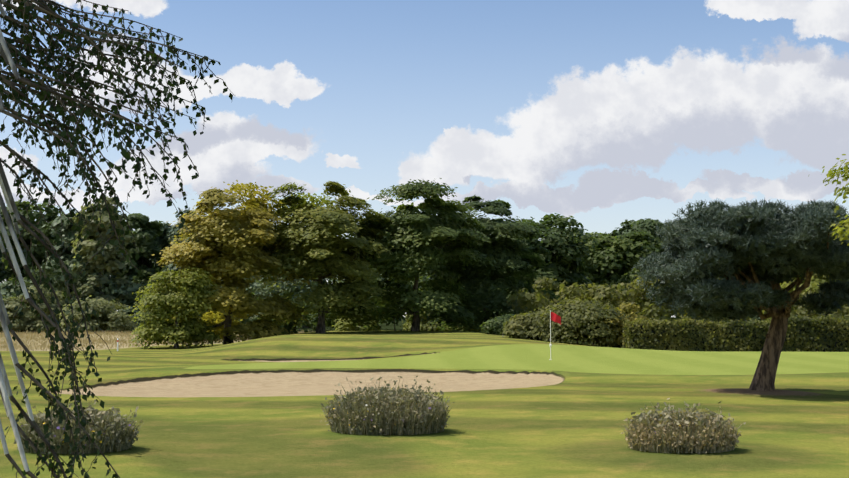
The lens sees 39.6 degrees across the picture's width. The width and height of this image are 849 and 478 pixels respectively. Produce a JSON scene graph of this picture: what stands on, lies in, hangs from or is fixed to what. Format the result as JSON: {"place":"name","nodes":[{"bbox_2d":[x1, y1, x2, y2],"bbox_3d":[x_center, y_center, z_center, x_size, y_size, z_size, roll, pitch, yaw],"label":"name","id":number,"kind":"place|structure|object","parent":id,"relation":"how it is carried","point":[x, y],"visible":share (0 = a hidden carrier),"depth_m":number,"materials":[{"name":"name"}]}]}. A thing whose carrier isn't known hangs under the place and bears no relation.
{"place":"outdoors","nodes":[
{"label":"outdoors","id":0,"kind":"place"},
{"bbox_2d":[0,317,848,477],"bbox_3d":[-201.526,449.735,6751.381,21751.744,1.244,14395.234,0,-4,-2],"label":"ground","id":1,"kind":"structure","parent":0,"point":[519,408],"depth_m":26.05,"materials":[{"name":"green plant"}]},
{"bbox_2d":[0,243,34,282],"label":"tree","id":2,"kind":"object","parent":1,"relation":"on","point":[1,262],"visible":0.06,"depth_m":184.05,"materials":[{"name":"green plant"}]},
{"bbox_2d":[0,296,38,332],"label":"shrub","id":3,"kind":"object","parent":1,"relation":"on","point":[11,303],"visible":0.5,"depth_m":146.33,"materials":[{"name":"green plant"}]},
{"bbox_2d":[0,200,64,330],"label":"tree","id":4,"kind":"object","parent":1,"relation":"on","point":[39,255],"visible":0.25,"depth_m":172.11,"materials":[{"name":"green plant"}]},
{"bbox_2d":[16,284,71,332],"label":"shrub","id":5,"kind":"object","parent":1,"relation":"on","point":[37,324],"visible":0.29,"depth_m":147.49,"materials":[{"name":"green plant"}]},
{"bbox_2d":[42,211,96,328],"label":"tree","id":6,"kind":"object","parent":1,"relation":"on","point":[65,231],"visible":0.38,"depth_m":163.39,"materials":[{"name":"green plant"}]},
{"bbox_2d":[14,396,143,454],"bbox_3d":[-4.953,2.655,16.930,1.822,0.783,1.628,0,-4,-2],"label":"flower clump","id":7,"kind":"object","parent":1,"relation":"on","point":[120,433],"visible":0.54,"depth_m":16.55,"materials":[{"name":"yellow"}]},
{"bbox_2d":[57,295,138,332],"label":"shrub","id":8,"kind":"object","parent":1,"relation":"on","point":[110,316],"visible":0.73,"depth_m":144.39,"materials":[{"name":"green plant"}]},
{"bbox_2d":[70,196,135,331],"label":"tree","id":9,"kind":"object","parent":1,"relation":"on","point":[90,248],"visible":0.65,"depth_m":156.85,"materials":[{"name":"green plant"}]},
{"bbox_2d":[0,0,233,477],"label":"birch","id":10,"kind":"object","parent":1,"relation":"on","point":[25,12],"visible":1,"depth_m":6.93,"materials":[{"name":"green plant"}]},
{"bbox_2d":[107,229,134,328],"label":"tree","id":11,"kind":"object","parent":1,"relation":"on","point":[132,230],"visible":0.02,"depth_m":196.61,"materials":[{"name":"green plant"}]},
{"bbox_2d":[112,305,151,331],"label":"shrub","id":12,"kind":"object","parent":1,"relation":"on","point":[129,311],"visible":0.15,"depth_m":150.55,"materials":[{"name":"green plant"}]},
{"bbox_2d":[118,213,163,319],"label":"tree","id":13,"kind":"object","parent":1,"relation":"on","point":[145,237],"visible":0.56,"depth_m":172.31,"materials":[{"name":"green plant"}]},
{"bbox_2d":[133,222,174,281],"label":"tree","id":14,"kind":"object","parent":1,"relation":"on","point":[162,242],"visible":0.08,"depth_m":180.40,"materials":[{"name":"green plant"}]},
{"bbox_2d":[0,254,312,312],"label":"thicket","id":15,"kind":"object","parent":1,"relation":"on","point":[122,294],"visible":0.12,"depth_m":157.87,"materials":[{"name":"green plant"}]},
{"bbox_2d":[0,330,313,350],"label":"rough grass","id":16,"kind":"structure","parent":1,"relation":"on","point":[35,335],"depth_m":100.47,"materials":[{"name":"plant"}]},
{"bbox_2d":[128,266,227,348],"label":"bush","id":17,"kind":"object","parent":1,"relation":"on","point":[179,304],"visible":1,"depth_m":74.30,"materials":[{"name":"green plant"}]},
{"bbox_2d":[156,209,206,279],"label":"tree","id":18,"kind":"object","parent":1,"relation":"on","point":[174,230],"visible":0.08,"depth_m":166.72,"materials":[{"name":"green plant"}]},
{"bbox_2d":[152,180,315,344],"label":"tree","id":19,"kind":"object","parent":1,"relation":"on","point":[229,251],"visible":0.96,"depth_m":77.20,"materials":[{"name":"green plant"}]},
{"bbox_2d":[266,319,299,336],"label":"shrub","id":20,"kind":"object","parent":1,"relation":"on","point":[288,327],"visible":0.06,"depth_m":102.13,"materials":[{"name":"green plant"}]},
{"bbox_2d":[303,204,336,327],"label":"tree","id":21,"kind":"object","parent":1,"relation":"on","point":[323,281],"depth_m":216.24,"materials":[{"name":"green plant"}]},
{"bbox_2d":[247,181,393,332],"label":"tree","id":22,"kind":"object","parent":1,"relation":"on","point":[329,254],"visible":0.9,"depth_m":79.56,"materials":[{"name":"green plant"}]},
{"bbox_2d":[332,316,381,330],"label":"shrub","id":23,"kind":"object","parent":1,"relation":"on","point":[346,326],"visible":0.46,"depth_m":97.97,"materials":[{"name":"green plant"}]},
{"bbox_2d":[344,218,404,324],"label":"tree","id":24,"kind":"object","parent":1,"relation":"on","point":[403,317],"depth_m":211.40,"materials":[{"name":"green plant"}]},
{"bbox_2d":[320,376,454,434],"bbox_3d":[-0.615,2.759,19.720,2.245,0.986,2.014,0,-4,-2],"label":"flower clump","id":25,"kind":"object","parent":1,"relation":"on","point":[372,410],"visible":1,"depth_m":19.20,"materials":[{"name":"yellow"}]},
{"bbox_2d":[140,263,651,336],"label":"thicket","id":26,"kind":"object","parent":1,"relation":"on","point":[329,322],"visible":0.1,"depth_m":102.86,"materials":[{"name":"green plant"}]},
{"bbox_2d":[337,178,495,330],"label":"tree","id":27,"kind":"object","parent":1,"relation":"on","point":[418,239],"visible":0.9,"depth_m":82.78,"materials":[{"name":"green plant"}]},
{"bbox_2d":[400,309,448,330],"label":"shrub","id":28,"kind":"object","parent":1,"relation":"on","point":[425,326],"visible":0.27,"depth_m":99.79,"materials":[{"name":"green plant"}]},
{"bbox_2d":[221,259,646,329],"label":"thicket","id":29,"kind":"object","parent":1,"relation":"on","point":[266,290],"visible":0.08,"depth_m":146.24,"materials":[{"name":"green plant"}]},
{"bbox_2d":[448,326,481,331],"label":"shrub","id":30,"kind":"object","parent":1,"relation":"on","point":[451,329],"visible":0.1,"depth_m":97.56,"materials":[{"name":"green plant"}]},
{"bbox_2d":[419,194,558,331],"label":"tree","id":31,"kind":"object","parent":1,"relation":"on","point":[507,255],"visible":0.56,"depth_m":88.50,"materials":[{"name":"green plant"}]},
{"bbox_2d":[480,314,513,335],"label":"shrub","id":32,"kind":"object","parent":1,"relation":"on","point":[494,326],"visible":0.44,"depth_m":76.91,"materials":[{"name":"green plant"}]},
{"bbox_2d":[504,233,538,243],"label":"tree","id":33,"kind":"object","parent":1,"relation":"on","point":[523,239],"visible":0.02,"depth_m":110.53,"materials":[{"name":"green plant"}]},
{"bbox_2d":[500,312,557,340],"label":"shrub","id":34,"kind":"object","parent":1,"relation":"on","point":[518,325],"visible":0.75,"depth_m":70.71,"materials":[{"name":"green plant"}]},
{"bbox_2d":[490,213,603,334],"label":"tree","id":35,"kind":"object","parent":1,"relation":"on","point":[564,257],"visible":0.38,"depth_m":98.64,"materials":[{"name":"green plant"}]},
{"bbox_2d":[549,311,560,359],"bbox_3d":[5.438,4.018,49.166,0.505,2.065,0.140,0,-4,-2],"label":"flag stick","id":36,"kind":"object","parent":1,"relation":"on","point":[554,317],"visible":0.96,"depth_m":49.18,"materials":[{"name":"red"}]},
{"bbox_2d":[552,226,586,236],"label":"tree","id":37,"kind":"object","parent":1,"relation":"on","point":[571,229],"visible":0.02,"depth_m":222.97,"materials":[{"name":"green plant"}]},
{"bbox_2d":[514,297,629,344],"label":"shrub","id":38,"kind":"object","parent":1,"relation":"on","point":[582,318],"visible":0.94,"depth_m":68.96,"materials":[{"name":"green plant"}]},
{"bbox_2d":[570,230,659,313],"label":"tree","id":39,"kind":"object","parent":1,"relation":"on","point":[619,255],"visible":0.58,"depth_m":104.05,"materials":[{"name":"green plant"}]},
{"bbox_2d":[587,301,649,347],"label":"shrub","id":40,"kind":"object","parent":1,"relation":"on","point":[625,308],"visible":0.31,"depth_m":69.27,"materials":[{"name":"green plant"}]},
{"bbox_2d":[604,219,643,274],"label":"tree","id":41,"kind":"object","parent":1,"relation":"on","point":[626,228],"visible":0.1,"depth_m":215.17,"materials":[{"name":"green plant"}]},
{"bbox_2d":[626,218,701,322],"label":"tree","id":42,"kind":"object","parent":1,"relation":"on","point":[648,225],"visible":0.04,"depth_m":110.43,"materials":[{"name":"green plant"}]},
{"bbox_2d":[506,275,848,344],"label":"thicket","id":43,"kind":"object","parent":1,"relation":"on","point":[598,292],"visible":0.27,"depth_m":82.33,"materials":[{"name":"green plant"}]},
{"bbox_2d":[620,398,745,453],"bbox_3d":[3.747,2.694,17.096,1.761,0.750,1.615,0,-4,-2],"label":"flower clump","id":44,"kind":"object","parent":1,"relation":"on","point":[673,430],"visible":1,"depth_m":16.68,"materials":[{"name":"yellow"}]},
{"bbox_2d":[670,275,724,325],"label":"tree","id":45,"kind":"object","parent":1,"relation":"on","point":[718,320],"visible":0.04,"depth_m":115.02,"materials":[{"name":"green plant"}]},
{"bbox_2d":[620,313,848,351],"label":"hedge","id":46,"kind":"object","parent":1,"relation":"on","point":[823,333],"visible":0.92,"depth_m":67.01,"materials":[{"name":"green plant"}]},
{"bbox_2d":[633,199,848,390],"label":"pine","id":47,"kind":"object","parent":1,"relation":"on","point":[743,250],"visible":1,"depth_m":28.25,"materials":[{"name":"green plant"}]},
{"bbox_2d":[748,213,783,320],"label":"tree","id":48,"kind":"object","parent":1,"relation":"on","point":[757,317],"visible":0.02,"depth_m":106.54,"materials":[{"name":"green plant"}]},
{"bbox_2d":[780,274,848,315],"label":"tree","id":49,"kind":"object","parent":1,"relation":"on","point":[815,279],"visible":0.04,"depth_m":94.29,"materials":[{"name":"green plant"}]},
{"bbox_2d":[822,154,848,245],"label":"tree","id":50,"kind":"object","parent":1,"relation":"on","point":[831,174],"visible":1,"depth_m":24.03,"materials":[{"name":"green plant"}]},
{"bbox_2d":[0,0,848,316],"label":"sky","id":51,"kind":"structure","parent":0,"point":[602,114],"materials":[{"name":"blue"}]}
]}

